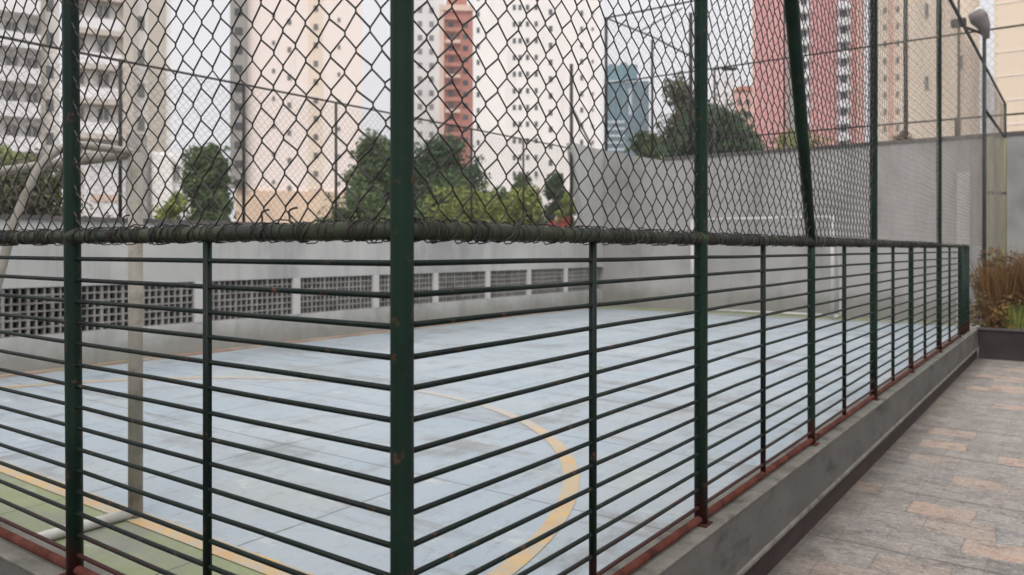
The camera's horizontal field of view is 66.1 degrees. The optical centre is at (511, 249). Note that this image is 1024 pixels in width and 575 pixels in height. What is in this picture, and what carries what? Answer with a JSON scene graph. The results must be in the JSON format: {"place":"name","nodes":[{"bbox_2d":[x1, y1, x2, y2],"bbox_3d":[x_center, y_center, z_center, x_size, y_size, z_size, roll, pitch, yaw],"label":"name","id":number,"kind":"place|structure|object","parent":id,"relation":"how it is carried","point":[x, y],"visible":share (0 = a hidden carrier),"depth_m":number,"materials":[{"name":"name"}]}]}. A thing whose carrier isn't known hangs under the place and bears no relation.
{"place":"outdoors","nodes":[
{"label":"outdoors","id":0,"kind":"place"},
{"bbox_2d":[0,141,35,162],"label":"bushy tree","id":1,"kind":"object","parent":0,"point":[2,147],"visible":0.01,"depth_m":14.71,"materials":[{"name":"green plant"}]},
{"bbox_2d":[0,0,58,208],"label":"apartment building","id":2,"kind":"structure","parent":0,"point":[30,31],"depth_m":69.93,"materials":[{"name":"white concrete"}]},
{"bbox_2d":[4,20,18,31],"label":"window","id":3,"kind":"structure","parent":2,"relation":"in","point":[11,26],"depth_m":69.68,"materials":[{"name":"grey glass"}]},
{"bbox_2d":[4,54,18,66],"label":"window","id":4,"kind":"structure","parent":2,"relation":"in","point":[11,57],"depth_m":69.68,"materials":[{"name":"grey glass"}]},
{"bbox_2d":[4,89,18,100],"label":"window","id":5,"kind":"structure","parent":2,"relation":"in","point":[6,91],"depth_m":69.68,"materials":[{"name":"grey glass"}]},
{"bbox_2d":[4,123,18,135],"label":"window","id":6,"kind":"structure","parent":2,"relation":"in","point":[12,127],"depth_m":69.68,"materials":[{"name":"grey glass"}]},
{"bbox_2d":[25,23,38,34],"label":"window","id":7,"kind":"structure","parent":2,"relation":"in","point":[30,30],"depth_m":70.57,"materials":[{"name":"grey glass"}]},
{"bbox_2d":[25,57,38,68],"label":"window","id":8,"kind":"structure","parent":2,"relation":"in","point":[30,61],"depth_m":70.57,"materials":[{"name":"grey glass"}]},
{"bbox_2d":[25,91,38,102],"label":"window","id":9,"kind":"structure","parent":2,"relation":"in","point":[35,97],"depth_m":70.65,"materials":[{"name":"grey glass"}]},
{"bbox_2d":[25,125,38,136],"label":"window","id":10,"kind":"structure","parent":2,"relation":"in","point":[31,129],"depth_m":70.57,"materials":[{"name":"grey glass"}]},
{"bbox_2d":[46,0,53,11],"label":"window","id":11,"kind":"structure","parent":2,"relation":"in","point":[50,2],"depth_m":71.40,"materials":[{"name":"grey glass"}]},
{"bbox_2d":[46,32,53,44],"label":"window","id":12,"kind":"structure","parent":2,"relation":"in","point":[48,39],"depth_m":71.31,"materials":[{"name":"grey glass"}]},
{"bbox_2d":[46,66,53,78],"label":"window","id":13,"kind":"structure","parent":2,"relation":"in","point":[48,68],"depth_m":71.36,"materials":[{"name":"grey glass"}]},
{"bbox_2d":[46,99,53,111],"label":"window","id":14,"kind":"structure","parent":2,"relation":"in","point":[48,100],"depth_m":71.45,"materials":[{"name":"grey glass"}]},
{"bbox_2d":[46,133,53,144],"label":"window","id":15,"kind":"structure","parent":2,"relation":"in","point":[49,138],"depth_m":71.36,"materials":[{"name":"grey glass"}]},
{"bbox_2d":[43,173,61,215],"bbox_3d":[-8.382,0.054,14.208,0.557,2.893,0.544,0,0,0],"label":"bushy tree","id":16,"kind":"object","parent":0,"point":[58,195],"visible":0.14,"depth_m":14.21,"materials":[{"name":"green plant"}]},
{"bbox_2d":[62,0,170,215],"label":"apartment building","id":17,"kind":"structure","parent":0,"point":[140,37],"depth_m":73.57,"materials":[{"name":"white concrete"}]},
{"bbox_2d":[79,2,84,15],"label":"window","id":18,"kind":"structure","parent":17,"relation":"in","point":[81,4],"depth_m":72.58,"materials":[{"name":"grey glass"}]},
{"bbox_2d":[80,36,84,50],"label":"window","id":19,"kind":"structure","parent":17,"relation":"in","point":[81,41],"depth_m":72.58,"materials":[{"name":"grey glass"}]},
{"bbox_2d":[80,71,84,85],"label":"window","id":20,"kind":"structure","parent":17,"relation":"in","point":[82,79],"depth_m":72.61,"materials":[{"name":"grey glass"}]},
{"bbox_2d":[80,106,84,119],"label":"window","id":21,"kind":"structure","parent":17,"relation":"in","point":[82,108],"depth_m":72.61,"materials":[{"name":"grey glass"}]},
{"bbox_2d":[97,4,109,18],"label":"window","id":22,"kind":"structure","parent":17,"relation":"in","point":[101,8],"depth_m":73.36,"materials":[{"name":"grey glass"}]},
{"bbox_2d":[97,38,109,53],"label":"window","id":23,"kind":"structure","parent":17,"relation":"in","point":[106,48],"depth_m":73.43,"materials":[{"name":"grey glass"}]},
{"bbox_2d":[97,73,109,87],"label":"window","id":24,"kind":"structure","parent":17,"relation":"in","point":[107,78],"depth_m":73.40,"materials":[{"name":"grey glass"}]},
{"bbox_2d":[97,107,109,121],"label":"window","id":25,"kind":"structure","parent":17,"relation":"in","point":[106,116],"depth_m":73.40,"materials":[{"name":"grey glass"}]},
{"bbox_2d":[138,16,144,29],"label":"window","id":26,"kind":"structure","parent":17,"relation":"in","point":[139,17],"depth_m":74.81,"materials":[{"name":"grey glass"}]},
{"bbox_2d":[138,50,144,63],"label":"window","id":27,"kind":"structure","parent":17,"relation":"in","point":[141,60],"depth_m":74.84,"materials":[{"name":"grey glass"}]},
{"bbox_2d":[138,83,144,96],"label":"window","id":28,"kind":"structure","parent":17,"relation":"in","point":[142,93],"depth_m":74.81,"materials":[{"name":"grey glass"}]},
{"bbox_2d":[138,117,144,130],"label":"window","id":29,"kind":"structure","parent":17,"relation":"in","point":[141,121],"depth_m":74.81,"materials":[{"name":"grey glass"}]},
{"bbox_2d":[82,133,183,219],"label":"annex building","id":30,"kind":"structure","parent":0,"point":[171,183],"depth_m":49.49,"materials":[{"name":"white concrete"}]},
{"bbox_2d":[172,166,179,180],"bbox_3d":[-21.746,-4.898,50.995,0.462,0.950,0.120,0,0,-26],"label":"window","id":31,"kind":"structure","parent":30,"relation":"in","point":[174,176],"depth_m":50.95,"materials":[{"name":"grey glass"}]},
{"bbox_2d":[230,0,361,223],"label":"apartment tower","id":32,"kind":"structure","parent":0,"point":[342,54],"depth_m":81.78,"materials":[{"name":"beige concrete"}]},
{"bbox_2d":[235,8,241,15],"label":"window","id":33,"kind":"structure","parent":32,"relation":"in","point":[237,10],"depth_m":79.34,"materials":[{"name":"grey glass"}]},
{"bbox_2d":[235,27,241,34],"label":"window","id":34,"kind":"structure","parent":32,"relation":"in","point":[238,30],"depth_m":79.38,"materials":[{"name":"grey glass"}]},
{"bbox_2d":[235,46,241,53],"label":"window","id":35,"kind":"structure","parent":32,"relation":"in","point":[236,47],"depth_m":79.40,"materials":[{"name":"grey glass"}]},
{"bbox_2d":[235,65,241,72],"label":"window","id":36,"kind":"structure","parent":32,"relation":"in","point":[238,67],"depth_m":79.40,"materials":[{"name":"grey glass"}]},
{"bbox_2d":[235,84,241,91],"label":"window","id":37,"kind":"structure","parent":32,"relation":"in","point":[239,86],"depth_m":79.40,"materials":[{"name":"grey glass"}]},
{"bbox_2d":[235,122,241,129],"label":"window","id":38,"kind":"structure","parent":32,"relation":"in","point":[238,124],"depth_m":79.38,"materials":[{"name":"grey glass"}]},
{"bbox_2d":[235,141,241,148],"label":"window","id":39,"kind":"structure","parent":32,"relation":"in","point":[237,144],"depth_m":79.34,"materials":[{"name":"grey glass"}]},
{"bbox_2d":[235,160,241,167],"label":"window","id":40,"kind":"structure","parent":32,"relation":"in","point":[237,161],"depth_m":79.38,"materials":[{"name":"grey glass"}]},
{"bbox_2d":[235,179,241,186],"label":"window","id":41,"kind":"structure","parent":32,"relation":"in","point":[240,185],"depth_m":79.38,"materials":[{"name":"grey glass"}]},
{"bbox_2d":[313,24,317,29],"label":"window","id":42,"kind":"structure","parent":32,"relation":"in","point":[315,26],"depth_m":82.18,"materials":[{"name":"grey glass"}]},
{"bbox_2d":[414,0,443,195],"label":"apartment tower","id":43,"kind":"structure","parent":0,"point":[425,19],"depth_m":210.09,"materials":[{"name":"white concrete"}]},
{"bbox_2d":[429,21,433,26],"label":"window","id":44,"kind":"structure","parent":43,"relation":"in","point":[431,23],"depth_m":210.16,"materials":[{"name":"grey glass"}]},
{"bbox_2d":[429,35,433,40],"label":"window","id":45,"kind":"structure","parent":43,"relation":"in","point":[431,37],"depth_m":210.16,"materials":[{"name":"grey glass"}]},
{"bbox_2d":[429,90,433,95],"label":"window","id":46,"kind":"structure","parent":43,"relation":"in","point":[431,92],"depth_m":210.16,"materials":[{"name":"grey glass"}]},
{"bbox_2d":[439,0,473,174],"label":"brick tower","id":47,"kind":"structure","parent":0,"point":[449,59],"depth_m":169.87,"materials":[{"name":"red brick"}]},
{"bbox_2d":[448,22,453,27],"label":"window","id":48,"kind":"structure","parent":47,"relation":"in","point":[450,24],"depth_m":169.84,"materials":[{"name":"grey glass"}]},
{"bbox_2d":[448,57,453,61],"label":"window","id":49,"kind":"structure","parent":47,"relation":"in","point":[450,59],"depth_m":169.84,"materials":[{"name":"grey glass"}]},
{"bbox_2d":[448,68,453,73],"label":"window","id":50,"kind":"structure","parent":47,"relation":"in","point":[451,70],"depth_m":169.86,"materials":[{"name":"grey glass"}]},
{"bbox_2d":[448,91,453,96],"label":"window","id":51,"kind":"structure","parent":47,"relation":"in","point":[450,93],"depth_m":169.84,"materials":[{"name":"grey glass"}]},
{"bbox_2d":[0,306,979,574],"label":"court floor","id":52,"kind":"structure","parent":0,"point":[364,460],"depth_m":6.40,"materials":[{"name":"paint"}]},
{"bbox_2d":[0,141,142,539],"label":"goal","id":53,"kind":"object","parent":52,"relation":"on","point":[135,384],"visible":0.61,"depth_m":4.37,"materials":[{"name":"white paint"}]},
{"bbox_2d":[0,460,314,574],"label":"court line","id":54,"kind":"object","parent":52,"relation":"on","point":[216,550],"visible":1,"depth_m":4.18,"materials":[{"name":"yellow paint"}]},
{"bbox_2d":[5,377,578,574],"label":"court line","id":55,"kind":"object","parent":52,"relation":"on","point":[513,564],"visible":0.67,"depth_m":4.93,"materials":[{"name":"yellow paint"}]},
{"bbox_2d":[0,306,603,377],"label":"drain strip","id":56,"kind":"object","parent":52,"relation":"on","point":[157,358],"visible":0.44,"depth_m":11.81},
{"bbox_2d":[0,143,603,374],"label":"lattice wall","id":57,"kind":"structure","parent":52,"relation":"on","point":[361,278],"depth_m":12.32,"materials":[{"name":"concrete"}]},
{"bbox_2d":[0,35,591,226],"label":"side fence","id":58,"kind":"object","parent":57,"relation":"on","point":[120,119],"visible":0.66,"depth_m":12.31,"materials":[{"name":"grey metal"}]},
{"bbox_2d":[545,216,573,227],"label":"flowering shrub","id":59,"kind":"object","parent":57,"relation":"on","point":[563,225],"visible":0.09,"depth_m":20.37,"materials":[{"name":"red plant"}]},
{"bbox_2d":[0,327,978,574],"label":"wall","id":60,"kind":"structure","parent":52,"relation":"on","point":[767,524],"depth_m":3.90,"materials":[{"name":"grey concrete"}]},
{"bbox_2d":[0,0,390,574],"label":"court fence","id":61,"kind":"object","parent":60,"relation":"on","point":[72,236],"visible":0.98,"depth_m":2.29,"materials":[{"name":"green metal"}]},
{"bbox_2d":[390,0,1006,574],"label":"court fence","id":62,"kind":"object","parent":60,"relation":"on","point":[406,228],"visible":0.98,"depth_m":3.09,"materials":[{"name":"green metal"}]},
{"bbox_2d":[962,245,969,334],"bbox_3d":[5.872,0.708,10.193,0.042,1.544,0.602,0,0,36],"label":"fence post","id":63,"kind":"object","parent":62,"relation":"attached to","point":[965,289],"depth_m":10.17,"materials":[{"name":"green metal"}]},
{"bbox_2d":[691,215,840,319],"bbox_3d":[5.760,0.381,18.028,3.248,2.229,0.738,0,0,36],"label":"goal","id":64,"kind":"object","parent":52,"relation":"on","point":[833,316],"visible":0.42,"depth_m":17.57,"materials":[{"name":"white metal"}]},
{"bbox_2d":[605,308,971,326],"bbox_3d":[5.572,1.492,17.632,8.850,0.001,0.100,0,0,36],"label":"court line","id":65,"kind":"object","parent":52,"relation":"on","point":[771,316],"depth_m":17.53,"materials":[{"name":"yellow paint"}]},
{"bbox_2d":[987,136,993,273],"bbox_3d":[9.244,-0.340,15.200,0.116,3.680,0.116,0,0,36],"label":"drainpipe","id":66,"kind":"object","parent":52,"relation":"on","point":[992,224],"visible":0.2,"depth_m":15.17,"materials":[{"name":"grey metal"}]},
{"bbox_2d":[59,0,993,220],"label":"sky","id":67,"kind":"structure","parent":0,"point":[372,85],"materials":[{"name":"white"}]},
{"bbox_2d":[474,0,600,225],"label":"apartment tower","id":68,"kind":"structure","parent":0,"point":[485,119],"depth_m":147.01,"materials":[{"name":"white concrete"}]},
{"bbox_2d":[608,62,648,155],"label":"office tower","id":69,"kind":"structure","parent":0,"point":[614,134],"depth_m":420.04,"materials":[{"name":"teal glass"}]},
{"bbox_2d":[711,73,733,112],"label":"distant house","id":70,"kind":"structure","parent":0,"point":[721,88],"depth_m":229.86,"materials":[{"name":"white concrete"}]},
{"bbox_2d":[733,86,751,139],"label":"distant house","id":71,"kind":"structure","parent":0,"point":[736,94],"depth_m":199.93,"materials":[{"name":"red brick"}]},
{"bbox_2d":[752,0,863,149],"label":"apartment tower","id":72,"kind":"structure","parent":0,"point":[759,74],"depth_m":139.47,"materials":[{"name":"red concrete"}]},
{"bbox_2d":[840,108,846,115],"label":"window","id":73,"kind":"structure","parent":72,"relation":"in","point":[843,112],"depth_m":137.59,"materials":[{"name":"grey glass"}]},
{"bbox_2d":[767,349,1023,574],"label":"path","id":74,"kind":"structure","parent":0,"point":[937,488],"depth_m":4.70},
{"bbox_2d":[951,7,989,276],"bbox_3d":[6.758,-1.036,11.615,0.548,5.072,0.257,0,0,11],"label":"floodlight","id":75,"kind":"object","parent":74,"relation":"on","point":[978,17],"visible":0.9,"depth_m":11.58,"materials":[{"name":"grey metal"}]},
{"bbox_2d":[976,327,1023,360],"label":"planter box","id":76,"kind":"object","parent":74,"relation":"on","point":[999,343],"visible":0.77,"depth_m":10.68,"materials":[{"name":"concrete"}]},
{"bbox_2d":[970,247,1023,327],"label":"reedy plant","id":77,"kind":"object","parent":76,"relation":"on","point":[990,286],"visible":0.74,"depth_m":10.96,"materials":[{"name":"brown plant"}]},
{"bbox_2d":[983,291,1023,331],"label":"reedy plant","id":78,"kind":"object","parent":76,"relation":"in","point":[1013,318],"visible":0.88,"depth_m":10.67,"materials":[{"name":"green plant"}]},
{"bbox_2d":[986,243,1023,309],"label":"reedy plant","id":79,"kind":"object","parent":76,"relation":"on","point":[1020,272],"visible":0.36,"depth_m":10.76,"materials":[{"name":"brown plant"}]},
{"bbox_2d":[997,138,1006,268],"bbox_3d":[9.580,-0.340,15.400,0.166,3.680,0.166,0,0,36],"label":"drainpipe","id":80,"kind":"object","parent":74,"relation":"on","point":[1003,249],"visible":0.3,"depth_m":15.34,"materials":[{"name":"grey metal"}]},
{"bbox_2d":[869,0,979,140],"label":"apartment tower","id":81,"kind":"structure","parent":0,"point":[969,9],"depth_m":62.07,"materials":[{"name":"beige concrete"}]},
{"bbox_2d":[994,0,1023,131],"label":"apartment tower","id":82,"kind":"structure","parent":0,"point":[1009,61],"depth_m":56.95,"materials":[{"name":"beige painted concrete"},{"name":"window glass"}]},
{"label":"ground","id":83,"kind":"structure","parent":0,"visible":0},
{"bbox_2d":[0,148,112,216],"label":"hedge","id":84,"kind":"object","parent":83,"relation":"on","point":[34,196],"visible":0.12,"depth_m":13.57,"materials":[{"name":"green leaves"},{"name":"bark"}]},
{"bbox_2d":[150,191,195,219],"bbox_3d":[-9.543,-0.074,21.973,1.408,3.149,1.202,0,0,20],"label":"shrub","id":85,"kind":"object","parent":83,"relation":"on","point":[174,209],"visible":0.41,"depth_m":21.79,"materials":[{"name":"green plant"}]},
{"bbox_2d":[173,142,239,220],"bbox_3d":[-11.659,-1.300,30.065,2.337,5.602,2.036,0,0,0],"label":"evergreen tree","id":86,"kind":"object","parent":83,"relation":"on","point":[193,184],"visible":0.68,"depth_m":29.56,"materials":[{"name":"green plant"}]},
{"bbox_2d":[310,183,389,222],"bbox_3d":[-4.392,-0.227,22.862,2.903,3.458,2.497,0,0,0],"label":"shrub","id":87,"kind":"object","parent":83,"relation":"on","point":[360,212],"visible":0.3,"depth_m":22.60,"materials":[{"name":"green plant"}]},
{"bbox_2d":[340,127,389,217],"bbox_3d":[-5.582,-1.735,32.085,2.879,6.474,2.662,0,0,-11],"label":"leafy tree","id":88,"kind":"object","parent":83,"relation":"on","point":[384,186],"visible":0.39,"depth_m":31.44,"materials":[{"name":"green plant"}]},
{"bbox_2d":[414,127,490,216],"bbox_3d":[-3.106,-1.899,33.862,4.240,6.804,3.804,0,0,-8],"label":"leafy tree","id":89,"kind":"object","parent":83,"relation":"on","point":[438,155],"visible":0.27,"depth_m":33.28,"materials":[{"name":"green plant"}]},
{"bbox_2d":[415,171,491,221],"bbox_3d":[-1.867,-0.621,27.199,3.050,4.247,2.801,0,0,0],"label":"shrub","id":90,"kind":"object","parent":83,"relation":"on","point":[428,207],"visible":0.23,"depth_m":26.61,"materials":[{"name":"green plant"}]},
{"bbox_2d":[423,183,515,224],"bbox_3d":[-1.218,-0.296,24.813,3.465,3.596,2.704,0,0,0],"label":"shrub","id":91,"kind":"object","parent":83,"relation":"on","point":[455,212],"visible":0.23,"depth_m":24.49,"materials":[{"name":"green plant"}]},
{"bbox_2d":[483,186,512,221],"bbox_3d":[-0.379,-0.330,26.490,1.677,3.660,1.480,0,0,0],"label":"shrub","id":92,"kind":"object","parent":83,"relation":"on","point":[500,193],"visible":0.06,"depth_m":26.35,"materials":[{"name":"green plant"}]},
{"bbox_2d":[499,172,543,225],"bbox_3d":[0.443,-0.688,28.917,1.976,4.378,1.521,0,0,0],"label":"leafy tree","id":93,"kind":"object","parent":83,"relation":"on","point":[515,185],"visible":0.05,"depth_m":28.99,"materials":[{"name":"green plant"}]},
{"bbox_2d":[500,183,547,225],"bbox_3d":[0.370,-0.284,24.080,1.488,3.570,1.680,0,0,0],"label":"shrub","id":94,"kind":"object","parent":83,"relation":"on","point":[512,194],"visible":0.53,"depth_m":23.80,"materials":[{"name":"green plant"}]},
{"bbox_2d":[541,171,567,225],"bbox_3d":[1.560,-0.671,27.973,1.125,4.342,1.236,0,0,0],"label":"evergreen tree","id":95,"kind":"object","parent":83,"relation":"on","point":[546,190],"visible":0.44,"depth_m":27.83,"materials":[{"name":"green plant"}]},
{"bbox_2d":[554,189,577,226],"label":"shrub","id":96,"kind":"object","parent":83,"relation":"on","point":[567,212],"visible":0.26,"depth_m":22.86,"materials":[{"name":"green plant"}]},
{"bbox_2d":[624,130,662,159],"bbox_3d":[6.514,-2.160,37.879,2.228,7.321,2.074,0,0,0],"label":"shrub","id":97,"kind":"object","parent":83,"relation":"on","point":[646,134],"visible":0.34,"depth_m":37.78,"materials":[{"name":"green plant"}]},
{"bbox_2d":[655,71,693,151],"bbox_3d":[9.861,-4.464,46.176,3.158,11.930,2.487,0,0,0],"label":"sparse tree","id":98,"kind":"object","parent":83,"relation":"on","point":[681,82],"visible":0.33,"depth_m":45.86,"materials":[{"name":"green plant"}]},
{"bbox_2d":[659,98,778,156],"bbox_3d":[11.182,-3.375,44.211,6.611,9.756,5.240,0,0,0],"label":"leafy tree","id":99,"kind":"object","parent":83,"relation":"on","point":[720,129],"visible":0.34,"depth_m":42.81,"materials":[{"name":"green plant"}]},
{"bbox_2d":[713,67,736,153],"bbox_3d":[9.723,-3.426,36.000,1.080,9.853,0.240,0,0,0],"label":"street lamp","id":100,"kind":"object","parent":83,"relation":"on","point":[714,104],"visible":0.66,"depth_m":35.96,"materials":[{"name":"grey metal"}]},
{"bbox_2d":[772,127,833,148],"bbox_3d":[10.813,-1.576,29.955,2.725,6.153,1.866,0,0,0],"label":"shrub","id":101,"kind":"object","parent":83,"relation":"on","point":[793,144],"visible":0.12,"depth_m":29.70,"materials":[{"name":"green plant"}]},
{"bbox_2d":[598,131,1023,323],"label":"end wall","id":102,"kind":"structure","parent":83,"relation":"on","point":[1015,228],"depth_m":18.04,"materials":[{"name":"grey concrete"}]},
{"bbox_2d":[604,0,1023,158],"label":"end fence","id":103,"kind":"object","parent":102,"relation":"on","point":[690,86],"visible":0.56,"depth_m":18.71,"materials":[{"name":"grey metal"}]},
{"bbox_2d":[889,130,913,140],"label":"shrub","id":104,"kind":"object","parent":83,"relation":"on","point":[897,138],"visible":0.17,"depth_m":24.02,"materials":[{"name":"green plant"}]}
]}

